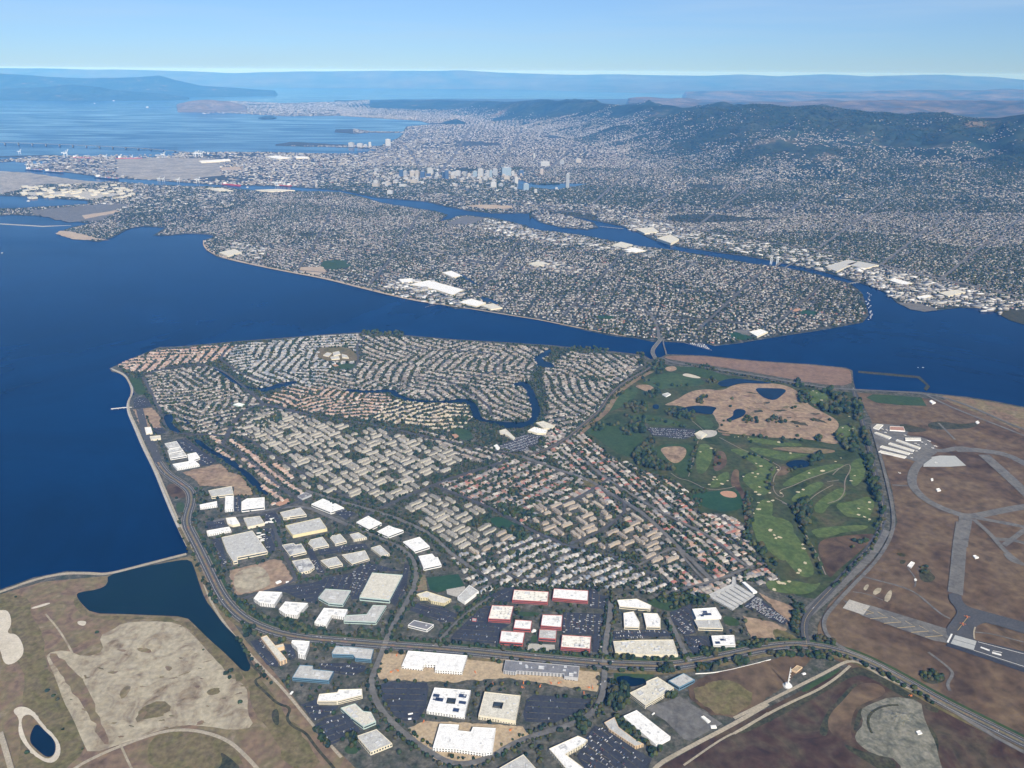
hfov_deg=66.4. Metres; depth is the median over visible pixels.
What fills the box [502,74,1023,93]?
ridge
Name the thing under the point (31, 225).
ferry breakwater
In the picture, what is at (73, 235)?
beach
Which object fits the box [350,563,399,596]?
car park
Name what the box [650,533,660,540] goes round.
apartment block
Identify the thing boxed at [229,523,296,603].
road
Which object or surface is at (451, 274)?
building
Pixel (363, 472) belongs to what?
apartment block
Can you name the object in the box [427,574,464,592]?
sports field
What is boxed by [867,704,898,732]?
curved ditch
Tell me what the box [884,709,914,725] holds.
gravel mound
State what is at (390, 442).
apartment block
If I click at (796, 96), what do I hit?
hills
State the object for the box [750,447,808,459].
fairway
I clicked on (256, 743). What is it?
marsh
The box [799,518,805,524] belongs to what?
tree
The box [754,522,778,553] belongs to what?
fairway
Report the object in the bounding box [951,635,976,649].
threshold marking
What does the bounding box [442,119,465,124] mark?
hill
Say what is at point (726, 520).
street
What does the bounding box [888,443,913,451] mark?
hangar
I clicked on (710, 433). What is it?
clubhouse yard
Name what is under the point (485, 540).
apartment block
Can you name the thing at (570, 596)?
office building
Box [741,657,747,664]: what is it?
tree
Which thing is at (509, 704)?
office building
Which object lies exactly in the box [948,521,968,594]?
taxiway
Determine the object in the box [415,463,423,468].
apartment block
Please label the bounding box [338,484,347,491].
apartment block
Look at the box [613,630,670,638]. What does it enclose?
car park
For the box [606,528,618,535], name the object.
apartment block
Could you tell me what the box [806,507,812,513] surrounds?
tree
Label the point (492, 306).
building
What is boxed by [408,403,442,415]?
street
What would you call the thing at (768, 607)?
car park
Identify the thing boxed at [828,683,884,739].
bare dirt patch
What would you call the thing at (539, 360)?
lagoon
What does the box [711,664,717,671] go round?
tree
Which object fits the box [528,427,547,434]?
supermarket
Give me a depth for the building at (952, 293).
5723.25 m
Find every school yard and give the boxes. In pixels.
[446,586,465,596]
[646,696,721,740]
[736,329,750,334]
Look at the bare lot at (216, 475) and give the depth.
3077.08 m
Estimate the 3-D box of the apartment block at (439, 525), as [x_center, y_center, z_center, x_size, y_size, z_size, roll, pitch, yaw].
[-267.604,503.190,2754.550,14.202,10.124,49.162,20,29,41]
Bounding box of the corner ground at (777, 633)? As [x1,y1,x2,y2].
[773,629,798,641]
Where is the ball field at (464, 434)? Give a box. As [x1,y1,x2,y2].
[454,428,472,439]
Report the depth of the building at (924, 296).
5632.86 m
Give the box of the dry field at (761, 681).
[688,653,811,717]
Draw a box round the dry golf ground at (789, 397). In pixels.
[665,383,838,443]
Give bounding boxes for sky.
[0,0,1023,79]
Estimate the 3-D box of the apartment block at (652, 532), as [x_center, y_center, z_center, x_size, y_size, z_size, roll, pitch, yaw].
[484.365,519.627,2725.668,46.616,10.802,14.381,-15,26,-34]
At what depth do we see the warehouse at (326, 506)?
2868.93 m
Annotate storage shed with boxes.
[709,577,735,598]
[712,596,735,609]
[716,594,738,607]
[720,591,742,604]
[725,589,746,602]
[730,587,750,600]
[733,584,754,597]
[742,582,756,593]
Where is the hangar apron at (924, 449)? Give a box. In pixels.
[871,423,936,460]
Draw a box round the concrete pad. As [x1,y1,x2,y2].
[843,599,869,614]
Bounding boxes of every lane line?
[157,466,951,709]
[165,468,943,699]
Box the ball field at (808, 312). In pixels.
[800,310,816,314]
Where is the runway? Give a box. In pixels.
[947,634,1023,667]
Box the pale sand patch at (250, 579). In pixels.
[234,566,269,592]
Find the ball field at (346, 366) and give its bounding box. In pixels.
[334,363,356,369]
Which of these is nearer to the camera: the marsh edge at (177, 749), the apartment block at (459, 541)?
the marsh edge at (177, 749)
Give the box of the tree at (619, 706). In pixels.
[616,703,621,710]
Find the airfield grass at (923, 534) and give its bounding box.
[818,393,1023,748]
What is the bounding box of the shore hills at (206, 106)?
[176,100,246,112]
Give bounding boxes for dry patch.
[636,385,653,391]
[661,446,685,462]
[665,366,676,370]
[683,374,699,377]
[713,451,726,470]
[731,469,750,524]
[773,447,834,453]
[776,466,789,475]
[818,534,873,576]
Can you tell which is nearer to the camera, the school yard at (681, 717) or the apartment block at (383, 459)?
the school yard at (681, 717)
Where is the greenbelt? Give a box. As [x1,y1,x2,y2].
[527,371,652,460]
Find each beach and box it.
[56,231,104,239]
[203,240,427,302]
[434,303,624,335]
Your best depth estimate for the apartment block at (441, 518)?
2806.47 m
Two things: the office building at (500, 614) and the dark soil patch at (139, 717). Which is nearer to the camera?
the dark soil patch at (139, 717)
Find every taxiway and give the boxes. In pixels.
[907,455,1023,517]
[926,395,1023,435]
[933,446,971,451]
[938,423,955,439]
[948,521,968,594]
[956,448,1023,464]
[958,515,972,546]
[971,519,1023,565]
[975,516,1023,527]
[978,454,1023,495]
[993,537,1023,543]
[1002,528,1023,545]
[1004,554,1023,564]
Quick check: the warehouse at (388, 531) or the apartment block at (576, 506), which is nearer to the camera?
the warehouse at (388, 531)
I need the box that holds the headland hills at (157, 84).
[0,73,277,96]
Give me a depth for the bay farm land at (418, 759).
2517.51 m
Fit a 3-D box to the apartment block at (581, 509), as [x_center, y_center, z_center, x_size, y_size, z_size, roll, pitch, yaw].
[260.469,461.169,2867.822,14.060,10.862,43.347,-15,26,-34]
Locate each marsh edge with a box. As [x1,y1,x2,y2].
[74,597,242,680]
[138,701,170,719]
[147,731,242,767]
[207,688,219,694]
[233,646,319,767]
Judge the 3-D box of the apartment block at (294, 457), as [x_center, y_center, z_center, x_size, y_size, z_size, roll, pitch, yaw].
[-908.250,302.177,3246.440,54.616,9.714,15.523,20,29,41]
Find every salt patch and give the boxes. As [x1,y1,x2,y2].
[0,610,23,664]
[32,603,49,608]
[77,621,85,625]
[873,588,880,594]
[884,590,891,601]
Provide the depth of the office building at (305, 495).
2946.64 m
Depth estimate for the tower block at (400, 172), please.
11767.76 m
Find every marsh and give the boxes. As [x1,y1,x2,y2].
[0,556,354,767]
[0,594,83,767]
[659,666,1023,767]
[996,309,1023,321]
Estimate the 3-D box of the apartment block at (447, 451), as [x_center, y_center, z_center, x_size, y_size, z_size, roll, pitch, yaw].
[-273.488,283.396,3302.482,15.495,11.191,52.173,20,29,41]
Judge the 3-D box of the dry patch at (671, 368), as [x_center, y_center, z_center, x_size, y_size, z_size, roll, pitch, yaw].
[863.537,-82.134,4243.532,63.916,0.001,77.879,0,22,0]
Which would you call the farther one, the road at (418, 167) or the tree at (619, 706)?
the road at (418, 167)
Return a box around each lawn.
[130,377,145,394]
[176,502,184,513]
[178,527,1023,749]
[194,526,1023,736]
[320,260,352,269]
[345,746,357,753]
[490,516,517,528]
[517,612,539,615]
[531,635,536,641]
[614,673,653,680]
[648,595,698,610]
[723,616,739,625]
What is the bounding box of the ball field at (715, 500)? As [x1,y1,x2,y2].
[692,490,742,510]
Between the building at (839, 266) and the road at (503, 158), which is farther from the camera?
the road at (503, 158)
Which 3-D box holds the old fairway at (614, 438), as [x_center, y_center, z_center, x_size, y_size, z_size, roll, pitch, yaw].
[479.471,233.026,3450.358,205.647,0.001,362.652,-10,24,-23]
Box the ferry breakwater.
[0,223,67,226]
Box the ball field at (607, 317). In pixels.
[597,316,613,319]
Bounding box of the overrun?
[843,600,949,642]
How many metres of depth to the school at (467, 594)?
2391.44 m
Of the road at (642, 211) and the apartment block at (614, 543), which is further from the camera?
the road at (642, 211)
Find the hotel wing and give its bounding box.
[275,644,284,650]
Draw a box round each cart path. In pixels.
[671,473,734,489]
[719,437,838,496]
[752,396,808,433]
[799,526,825,574]
[829,464,850,502]
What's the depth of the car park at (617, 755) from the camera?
1852.12 m
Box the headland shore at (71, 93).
[0,85,188,100]
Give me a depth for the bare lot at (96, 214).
8618.05 m
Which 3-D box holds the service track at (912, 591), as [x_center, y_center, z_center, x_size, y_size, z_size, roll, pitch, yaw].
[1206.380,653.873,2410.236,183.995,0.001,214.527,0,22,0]
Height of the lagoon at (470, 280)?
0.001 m
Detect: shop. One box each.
[499,429,514,440]
[536,421,554,429]
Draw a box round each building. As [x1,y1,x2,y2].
[145,427,152,434]
[150,435,160,440]
[165,441,180,449]
[168,448,182,453]
[169,452,186,459]
[173,460,199,470]
[187,452,199,460]
[199,159,230,162]
[200,501,216,509]
[206,188,232,191]
[207,527,230,535]
[219,249,241,256]
[225,496,233,511]
[226,517,239,526]
[241,497,264,511]
[244,516,264,528]
[254,591,281,607]
[257,189,294,191]
[266,155,290,159]
[279,602,307,618]
[282,543,306,556]
[292,558,314,573]
[292,665,333,683]
[294,156,308,158]
[298,492,311,499]
[308,537,328,549]
[314,608,347,627]
[317,689,362,704]
[318,589,350,606]
[321,557,342,568]
[330,534,346,545]
[332,646,373,662]
[341,704,375,729]
[342,550,369,565]
[344,605,385,624]
[350,532,366,541]
[358,729,391,754]
[371,545,389,556]
[398,278,412,283]
[408,620,433,631]
[410,280,462,295]
[427,688,470,718]
[433,724,495,756]
[442,271,461,277]
[459,299,485,306]
[478,692,520,724]
[481,303,502,309]
[488,605,513,622]
[500,631,524,646]
[500,754,534,767]
[503,660,578,680]
[512,590,548,604]
[513,620,531,631]
[529,261,549,265]
[539,629,556,641]
[541,614,562,629]
[549,736,587,767]
[552,589,587,603]
[561,635,590,651]
[612,242,632,247]
[613,640,677,656]
[617,599,650,610]
[623,247,644,253]
[623,611,639,629]
[635,228,658,234]
[643,613,660,629]
[656,235,678,245]
[692,607,720,619]
[694,619,722,630]
[711,635,734,647]
[749,329,767,337]
[825,259,856,272]
[847,261,878,269]
[889,279,912,284]
[917,295,931,299]
[939,290,965,296]
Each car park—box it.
[134,397,151,407]
[153,428,164,433]
[175,438,215,465]
[206,520,224,528]
[211,538,226,565]
[235,496,240,510]
[250,639,278,666]
[263,528,274,552]
[265,511,280,523]
[275,580,322,602]
[285,644,296,659]
[302,700,337,720]
[307,549,323,572]
[315,714,359,744]
[318,543,367,554]
[318,573,369,599]
[319,663,365,675]
[335,508,354,518]
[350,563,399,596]
[381,681,427,720]
[390,563,408,605]
[410,603,456,621]
[450,606,508,643]
[486,587,514,601]
[499,434,539,452]
[523,695,591,722]
[553,586,607,608]
[562,612,602,651]
[566,612,601,635]
[577,745,610,767]
[585,726,651,767]
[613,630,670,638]
[647,428,694,438]
[670,603,694,624]
[678,625,695,634]
[684,636,710,653]
[745,595,787,624]
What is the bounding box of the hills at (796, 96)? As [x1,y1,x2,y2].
[682,88,1023,101]
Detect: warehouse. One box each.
[208,486,233,498]
[222,531,267,563]
[280,507,306,519]
[285,518,326,537]
[311,499,343,513]
[356,516,381,530]
[360,573,402,602]
[377,525,403,537]
[402,651,466,674]
[403,537,429,552]
[418,554,440,570]
[624,710,669,746]
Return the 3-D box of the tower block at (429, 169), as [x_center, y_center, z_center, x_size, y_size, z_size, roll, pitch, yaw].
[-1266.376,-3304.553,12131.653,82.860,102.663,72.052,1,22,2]
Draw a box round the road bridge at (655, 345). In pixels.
[651,336,663,358]
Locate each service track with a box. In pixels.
[864,576,949,618]
[927,652,953,690]
[975,631,1023,641]
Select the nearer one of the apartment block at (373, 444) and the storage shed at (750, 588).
the storage shed at (750, 588)
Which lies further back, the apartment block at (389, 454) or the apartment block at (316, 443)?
the apartment block at (316, 443)
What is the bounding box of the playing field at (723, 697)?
[694,680,751,714]
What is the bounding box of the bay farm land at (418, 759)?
[0,333,1023,767]
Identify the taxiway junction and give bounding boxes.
[946,593,1023,639]
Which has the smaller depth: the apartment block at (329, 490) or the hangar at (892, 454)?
the apartment block at (329, 490)
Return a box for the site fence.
[695,659,770,673]
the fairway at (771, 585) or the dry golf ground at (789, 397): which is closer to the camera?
the fairway at (771, 585)
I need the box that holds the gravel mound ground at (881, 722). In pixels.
[869,705,916,734]
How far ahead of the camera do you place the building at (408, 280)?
5970.05 m
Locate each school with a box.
[330,356,339,359]
[416,591,450,605]
[457,585,478,604]
[630,677,673,708]
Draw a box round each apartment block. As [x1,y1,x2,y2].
[242,424,253,428]
[255,432,266,437]
[265,440,275,444]
[269,441,281,446]
[272,430,283,435]
[273,445,281,451]
[282,424,292,428]
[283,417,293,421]
[286,439,297,444]
[288,441,300,446]
[289,431,300,436]
[289,453,297,459]
[294,433,305,437]
[295,456,308,462]
[297,459,309,465]
[301,482,310,488]
[304,439,316,444]
[305,471,313,477]
[308,455,316,461]
[310,431,320,436]
[311,441,321,446]
[311,467,322,472]
[312,419,320,424]
[315,469,328,475]
[319,475,327,480]
[322,460,332,464]
[323,487,336,492]
[327,450,337,455]
[327,472,336,478]
[328,431,339,436]
[329,441,340,446]
[330,454,338,460]
[330,477,341,482]
[334,479,344,485]
[338,424,348,429]
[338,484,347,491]
[341,459,351,464]
[342,474,351,480]
[346,464,354,469]
[347,439,356,444]
[348,487,360,493]
[349,462,358,468]
[349,472,358,477]
[349,490,360,496]
[354,467,366,472]
[357,437,365,442]
[357,457,368,462]
[358,469,369,475]
[360,448,371,452]
[361,459,372,464]
[361,484,368,490]
[363,474,372,480]
[365,439,377,444]
[366,450,378,455]
[366,464,374,470]
[366,483,374,488]
[368,441,380,447]
[368,488,379,494]
[370,455,377,460]
[371,433,381,438]
[372,477,384,483]
[373,490,384,496]
[375,453,384,458]
[375,467,386,473]
[376,480,386,485]
[377,496,385,502]
[378,428,386,433]
[379,457,388,462]
[385,439,395,444]
[385,451,395,456]
[385,475,393,480]
[385,493,393,499]
[389,487,401,494]
[391,455,399,460]
[393,462,401,468]
[395,476,406,483]
[395,490,407,495]
[396,452,404,458]
[397,479,409,485]
[399,456,409,462]
[401,448,411,452]
[402,459,414,465]
[402,470,412,475]
[404,475,413,481]
[404,485,412,491]
[405,439,416,444]
[405,505,414,511]
[409,441,419,447]
[409,455,419,460]
[409,499,421,506]
[410,482,419,488]
[412,446,420,451]
[414,502,427,509]
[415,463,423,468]
[418,467,430,473]
[419,457,430,463]
[419,520,428,526]
[421,507,433,515]
[423,470,432,475]
[424,460,433,465]
[425,517,436,524]
[428,451,437,455]
[428,504,437,511]
[429,494,440,500]
[430,523,441,530]
[432,511,444,518]
[433,446,441,451]
[436,514,449,521]
[437,453,445,458]
[437,527,444,532]
[440,467,450,472]
[440,533,450,541]
[441,448,452,454]
[441,457,451,463]
[442,520,451,527]
[443,508,453,515]
[445,496,455,503]
[446,451,456,456]
[446,460,455,464]
[446,529,457,538]
[447,517,458,524]
[451,455,461,461]
[452,524,464,531]
[453,537,465,544]
[454,511,467,519]
[458,526,470,534]
[458,541,470,548]
[461,516,471,522]
[465,533,477,541]
[469,508,478,514]
[469,546,478,554]
[473,505,484,513]
[473,531,479,537]
[478,523,490,530]
[478,537,488,544]
[482,544,492,551]
[483,527,495,535]
[496,530,506,536]
[500,534,512,540]
[534,505,543,512]
[538,503,546,510]
[543,524,555,530]
[550,502,561,508]
[551,517,560,524]
[552,507,561,514]
[554,527,563,535]
[557,515,565,522]
[561,521,572,527]
[562,500,574,506]
[567,503,580,510]
[570,530,580,538]
[575,527,585,535]
[576,516,587,524]
[578,506,587,513]
[581,512,592,518]
[581,523,594,530]
[584,537,597,544]
[586,527,597,533]
[592,501,603,508]
[595,491,604,497]
[598,542,604,548]
[599,498,607,504]
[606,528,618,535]
[608,540,620,547]
[617,531,627,538]
[623,526,633,532]
[623,539,634,546]
[629,520,640,526]
[631,514,643,521]
[633,536,644,544]
[644,552,655,558]
[645,529,656,536]
[645,540,658,548]
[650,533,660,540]
[651,555,662,562]
[666,554,678,562]
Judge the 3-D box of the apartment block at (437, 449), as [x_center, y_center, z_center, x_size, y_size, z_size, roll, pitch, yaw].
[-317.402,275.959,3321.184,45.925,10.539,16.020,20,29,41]
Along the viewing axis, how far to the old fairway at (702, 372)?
4196.23 m
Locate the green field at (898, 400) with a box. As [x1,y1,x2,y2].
[866,394,925,405]
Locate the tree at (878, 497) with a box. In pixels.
[875,494,881,501]
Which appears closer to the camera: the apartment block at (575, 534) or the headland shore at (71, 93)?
the apartment block at (575, 534)
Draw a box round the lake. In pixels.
[517,180,585,189]
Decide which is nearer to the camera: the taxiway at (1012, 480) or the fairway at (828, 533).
the fairway at (828, 533)
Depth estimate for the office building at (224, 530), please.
2714.64 m
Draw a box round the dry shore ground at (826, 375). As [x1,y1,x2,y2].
[665,356,851,385]
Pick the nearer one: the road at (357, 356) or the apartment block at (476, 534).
the apartment block at (476, 534)
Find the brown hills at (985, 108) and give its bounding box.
[626,97,1023,117]
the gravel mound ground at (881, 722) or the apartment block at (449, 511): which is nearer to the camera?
the gravel mound ground at (881, 722)
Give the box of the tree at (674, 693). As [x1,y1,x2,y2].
[671,690,677,697]
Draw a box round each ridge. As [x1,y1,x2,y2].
[0,68,734,93]
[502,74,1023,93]
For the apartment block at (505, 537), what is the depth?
2693.58 m
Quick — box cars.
[135,399,997,767]
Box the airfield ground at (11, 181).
[0,171,104,192]
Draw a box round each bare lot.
[82,210,119,218]
[133,408,160,427]
[167,484,186,497]
[182,464,251,494]
[219,167,241,170]
[229,559,293,594]
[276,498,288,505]
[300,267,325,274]
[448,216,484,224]
[466,205,512,208]
[743,616,786,639]
[759,593,794,624]
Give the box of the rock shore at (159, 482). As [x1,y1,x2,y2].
[110,368,185,544]
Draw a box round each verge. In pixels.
[802,669,839,691]
[804,529,889,615]
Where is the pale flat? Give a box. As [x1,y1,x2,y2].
[46,621,252,750]
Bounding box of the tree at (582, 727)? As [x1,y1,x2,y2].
[579,724,585,730]
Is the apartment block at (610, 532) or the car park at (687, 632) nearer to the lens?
the car park at (687, 632)
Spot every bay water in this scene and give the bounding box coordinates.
[0,87,1023,588]
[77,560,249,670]
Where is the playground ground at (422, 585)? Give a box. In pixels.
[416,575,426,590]
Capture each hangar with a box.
[873,424,882,429]
[874,432,890,438]
[879,450,905,458]
[880,445,909,454]
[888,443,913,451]
[890,426,904,431]
[896,439,920,449]
[905,438,920,440]
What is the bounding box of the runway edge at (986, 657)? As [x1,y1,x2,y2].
[946,640,1023,671]
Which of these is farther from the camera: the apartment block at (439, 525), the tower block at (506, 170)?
the tower block at (506, 170)
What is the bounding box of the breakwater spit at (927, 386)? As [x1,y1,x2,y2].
[858,371,929,390]
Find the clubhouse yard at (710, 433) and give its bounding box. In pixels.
[696,430,716,438]
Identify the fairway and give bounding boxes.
[587,422,643,456]
[609,387,637,411]
[628,415,686,425]
[643,373,704,388]
[655,444,693,476]
[676,367,727,380]
[696,416,713,428]
[696,444,712,473]
[710,472,728,486]
[731,448,775,494]
[747,438,801,445]
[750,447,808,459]
[752,499,793,559]
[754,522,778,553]
[766,580,793,593]
[772,527,813,576]
[782,581,819,593]
[783,464,843,485]
[792,482,823,501]
[808,390,827,403]
[812,525,867,533]
[814,488,843,512]
[815,530,840,536]
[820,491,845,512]
[836,497,873,520]
[838,425,855,438]
[849,458,865,485]
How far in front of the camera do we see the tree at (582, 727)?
1905.42 m
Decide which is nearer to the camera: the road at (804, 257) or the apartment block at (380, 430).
the apartment block at (380, 430)
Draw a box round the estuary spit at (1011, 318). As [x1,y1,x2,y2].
[994,310,1023,324]
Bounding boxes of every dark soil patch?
[49,653,108,743]
[120,686,130,698]
[135,711,146,721]
[137,648,150,652]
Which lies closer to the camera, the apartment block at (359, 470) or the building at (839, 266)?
the apartment block at (359, 470)
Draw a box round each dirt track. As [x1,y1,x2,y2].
[0,731,13,767]
[74,728,258,767]
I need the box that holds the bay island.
[259,116,275,119]
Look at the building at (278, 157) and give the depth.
14197.73 m
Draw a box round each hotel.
[261,635,286,665]
[291,640,309,659]
[604,717,643,748]
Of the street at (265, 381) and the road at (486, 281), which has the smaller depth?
the street at (265, 381)
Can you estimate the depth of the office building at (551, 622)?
2271.72 m
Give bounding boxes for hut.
[701,716,710,722]
[791,665,801,672]
[907,561,914,567]
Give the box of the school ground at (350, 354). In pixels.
[318,347,356,361]
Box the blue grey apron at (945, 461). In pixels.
[923,455,965,466]
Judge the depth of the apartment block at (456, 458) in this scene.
3241.50 m
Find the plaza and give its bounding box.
[528,643,554,651]
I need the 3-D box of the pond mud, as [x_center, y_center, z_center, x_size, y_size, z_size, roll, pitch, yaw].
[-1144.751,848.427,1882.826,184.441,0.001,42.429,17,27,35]
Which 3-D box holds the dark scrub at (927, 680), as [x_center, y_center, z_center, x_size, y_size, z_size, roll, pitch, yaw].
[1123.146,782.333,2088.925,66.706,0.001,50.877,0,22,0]
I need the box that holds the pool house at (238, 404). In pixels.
[233,402,244,406]
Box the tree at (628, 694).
[625,690,630,697]
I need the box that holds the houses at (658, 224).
[0,100,1023,592]
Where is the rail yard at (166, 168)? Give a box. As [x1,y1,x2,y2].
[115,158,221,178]
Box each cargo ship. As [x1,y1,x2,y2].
[25,167,42,170]
[44,169,63,172]
[73,155,93,157]
[94,175,118,179]
[116,156,140,158]
[222,182,240,185]
[276,183,291,185]
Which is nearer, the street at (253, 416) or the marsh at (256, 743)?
the marsh at (256, 743)
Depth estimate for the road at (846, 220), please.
8456.29 m
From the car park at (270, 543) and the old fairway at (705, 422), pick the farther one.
the old fairway at (705, 422)
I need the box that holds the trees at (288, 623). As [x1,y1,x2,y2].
[0,103,1023,767]
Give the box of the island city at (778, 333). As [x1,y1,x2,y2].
[0,181,868,345]
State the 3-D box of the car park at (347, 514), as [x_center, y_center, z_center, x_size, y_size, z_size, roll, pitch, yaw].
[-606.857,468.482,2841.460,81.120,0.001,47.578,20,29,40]
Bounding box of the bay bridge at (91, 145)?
[0,142,193,152]
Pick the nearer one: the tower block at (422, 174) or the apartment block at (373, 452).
the apartment block at (373, 452)
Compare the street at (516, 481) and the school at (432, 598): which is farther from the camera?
the street at (516, 481)
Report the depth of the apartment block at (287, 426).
3516.08 m
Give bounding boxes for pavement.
[153,463,1022,747]
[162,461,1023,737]
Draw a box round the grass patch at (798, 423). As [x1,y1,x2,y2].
[790,421,807,425]
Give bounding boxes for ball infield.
[720,491,736,497]
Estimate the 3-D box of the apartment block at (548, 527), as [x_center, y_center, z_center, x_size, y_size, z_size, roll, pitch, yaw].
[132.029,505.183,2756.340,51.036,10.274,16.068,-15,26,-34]
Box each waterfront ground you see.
[27,191,123,198]
[31,204,126,221]
[897,302,938,311]
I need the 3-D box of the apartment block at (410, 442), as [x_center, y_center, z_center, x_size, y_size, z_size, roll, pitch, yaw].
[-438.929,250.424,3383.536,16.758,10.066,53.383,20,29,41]
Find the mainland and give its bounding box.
[0,99,1023,317]
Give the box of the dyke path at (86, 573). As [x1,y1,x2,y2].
[0,553,185,592]
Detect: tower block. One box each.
[372,182,379,186]
[385,139,390,145]
[399,169,402,176]
[409,170,414,176]
[420,171,424,177]
[427,167,432,174]
[445,169,448,178]
[455,170,460,175]
[478,168,483,176]
[490,181,495,186]
[493,168,497,175]
[501,166,510,175]
[523,183,528,189]
[541,161,549,165]
[566,173,569,187]
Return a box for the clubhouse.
[695,431,706,438]
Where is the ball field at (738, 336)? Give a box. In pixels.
[727,332,751,339]
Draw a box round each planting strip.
[323,573,366,595]
[393,688,423,700]
[457,608,496,640]
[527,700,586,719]
[565,613,593,629]
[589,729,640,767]
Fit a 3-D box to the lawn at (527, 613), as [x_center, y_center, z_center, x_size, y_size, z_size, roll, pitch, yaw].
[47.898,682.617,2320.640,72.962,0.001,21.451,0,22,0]
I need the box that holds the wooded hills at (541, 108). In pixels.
[334,99,1023,206]
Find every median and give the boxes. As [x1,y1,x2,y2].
[157,462,1023,743]
[500,361,657,454]
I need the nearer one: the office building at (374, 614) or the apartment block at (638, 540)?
the office building at (374, 614)
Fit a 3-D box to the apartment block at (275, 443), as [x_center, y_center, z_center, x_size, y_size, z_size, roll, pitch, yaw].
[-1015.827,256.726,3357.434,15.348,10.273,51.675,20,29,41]
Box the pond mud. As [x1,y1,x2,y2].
[21,715,55,757]
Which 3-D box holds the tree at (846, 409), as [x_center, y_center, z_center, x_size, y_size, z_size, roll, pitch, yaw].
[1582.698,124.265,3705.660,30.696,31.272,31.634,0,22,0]
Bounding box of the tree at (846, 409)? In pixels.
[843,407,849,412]
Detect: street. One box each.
[159,390,188,407]
[173,370,211,389]
[201,407,243,433]
[202,397,259,412]
[205,435,303,500]
[232,409,309,439]
[246,373,303,386]
[317,370,353,388]
[333,399,375,417]
[357,363,414,384]
[359,337,406,361]
[401,355,473,369]
[406,433,508,459]
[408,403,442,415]
[419,386,482,400]
[446,461,594,519]
[454,371,490,388]
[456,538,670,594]
[479,389,528,418]
[542,374,606,399]
[549,439,770,586]
[551,390,606,416]
[589,355,635,375]
[681,573,768,592]
[715,514,737,527]
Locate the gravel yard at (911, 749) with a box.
[855,697,941,767]
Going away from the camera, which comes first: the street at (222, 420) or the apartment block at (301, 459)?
the apartment block at (301, 459)
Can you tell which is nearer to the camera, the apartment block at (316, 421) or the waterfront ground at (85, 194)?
the apartment block at (316, 421)
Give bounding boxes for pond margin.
[14,707,59,762]
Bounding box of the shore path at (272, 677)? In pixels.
[113,370,342,757]
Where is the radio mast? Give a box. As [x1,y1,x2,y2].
[783,668,792,689]
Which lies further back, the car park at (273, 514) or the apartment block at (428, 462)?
the apartment block at (428, 462)
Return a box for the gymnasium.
[668,673,694,690]
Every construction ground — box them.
[378,651,599,691]
[408,721,528,764]
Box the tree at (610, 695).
[608,692,613,699]
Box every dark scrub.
[740,667,919,733]
[820,683,856,735]
[845,744,895,767]
[854,709,861,729]
[900,424,925,431]
[919,567,934,581]
[921,670,944,683]
[924,704,938,712]
[927,725,938,750]
[928,422,977,428]
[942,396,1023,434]
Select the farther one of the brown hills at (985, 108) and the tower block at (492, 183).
the brown hills at (985, 108)
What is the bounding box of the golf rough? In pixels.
[584,365,879,598]
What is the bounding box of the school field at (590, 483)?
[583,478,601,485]
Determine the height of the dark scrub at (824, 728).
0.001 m
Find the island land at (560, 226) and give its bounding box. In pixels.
[530,211,598,229]
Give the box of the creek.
[244,647,334,767]
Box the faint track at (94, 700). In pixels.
[45,614,132,767]
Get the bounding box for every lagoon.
[164,414,179,431]
[194,440,267,494]
[214,368,296,391]
[338,382,539,427]
[461,274,478,285]
[479,297,497,303]
[533,349,553,367]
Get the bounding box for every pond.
[30,725,54,756]
[219,753,238,767]
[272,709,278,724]
[617,676,644,685]
[680,406,715,413]
[718,378,769,386]
[727,409,745,420]
[756,388,785,399]
[786,460,808,467]
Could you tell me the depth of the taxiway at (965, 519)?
2815.45 m
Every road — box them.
[136,408,1023,746]
[141,377,225,435]
[145,364,264,404]
[205,128,426,160]
[213,506,612,765]
[215,501,298,528]
[217,218,710,264]
[220,359,283,383]
[221,439,302,501]
[224,357,663,455]
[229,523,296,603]
[243,435,371,507]
[246,243,817,302]
[277,531,355,547]
[280,542,306,577]
[298,203,334,268]
[298,270,751,323]
[298,556,387,581]
[305,490,475,570]
[315,171,381,185]
[328,186,1021,296]
[342,338,363,372]
[355,146,425,170]
[358,235,659,338]
[362,460,508,517]
[369,213,419,283]
[399,142,419,169]
[399,346,500,377]
[407,139,614,154]
[433,484,685,590]
[434,597,490,645]
[438,124,473,173]
[442,376,491,415]
[459,187,599,212]
[472,235,522,298]
[476,536,540,583]
[497,128,521,166]
[505,551,553,578]
[522,456,712,579]
[548,141,575,170]
[555,476,611,507]
[561,250,623,315]
[569,186,1021,249]
[569,494,625,543]
[584,461,753,568]
[590,160,639,205]
[636,180,1019,228]
[637,547,703,579]
[640,174,693,212]
[653,703,768,767]
[654,565,753,596]
[662,357,1023,429]
[666,617,691,661]
[683,712,768,765]
[696,186,749,225]
[697,269,764,329]
[721,223,1020,272]
[733,660,922,718]
[735,665,850,733]
[754,196,809,237]
[775,281,824,323]
[782,245,839,268]
[801,391,885,644]
[818,201,884,248]
[822,427,1023,753]
[881,204,960,264]
[938,217,1023,280]
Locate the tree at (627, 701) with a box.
[624,698,629,704]

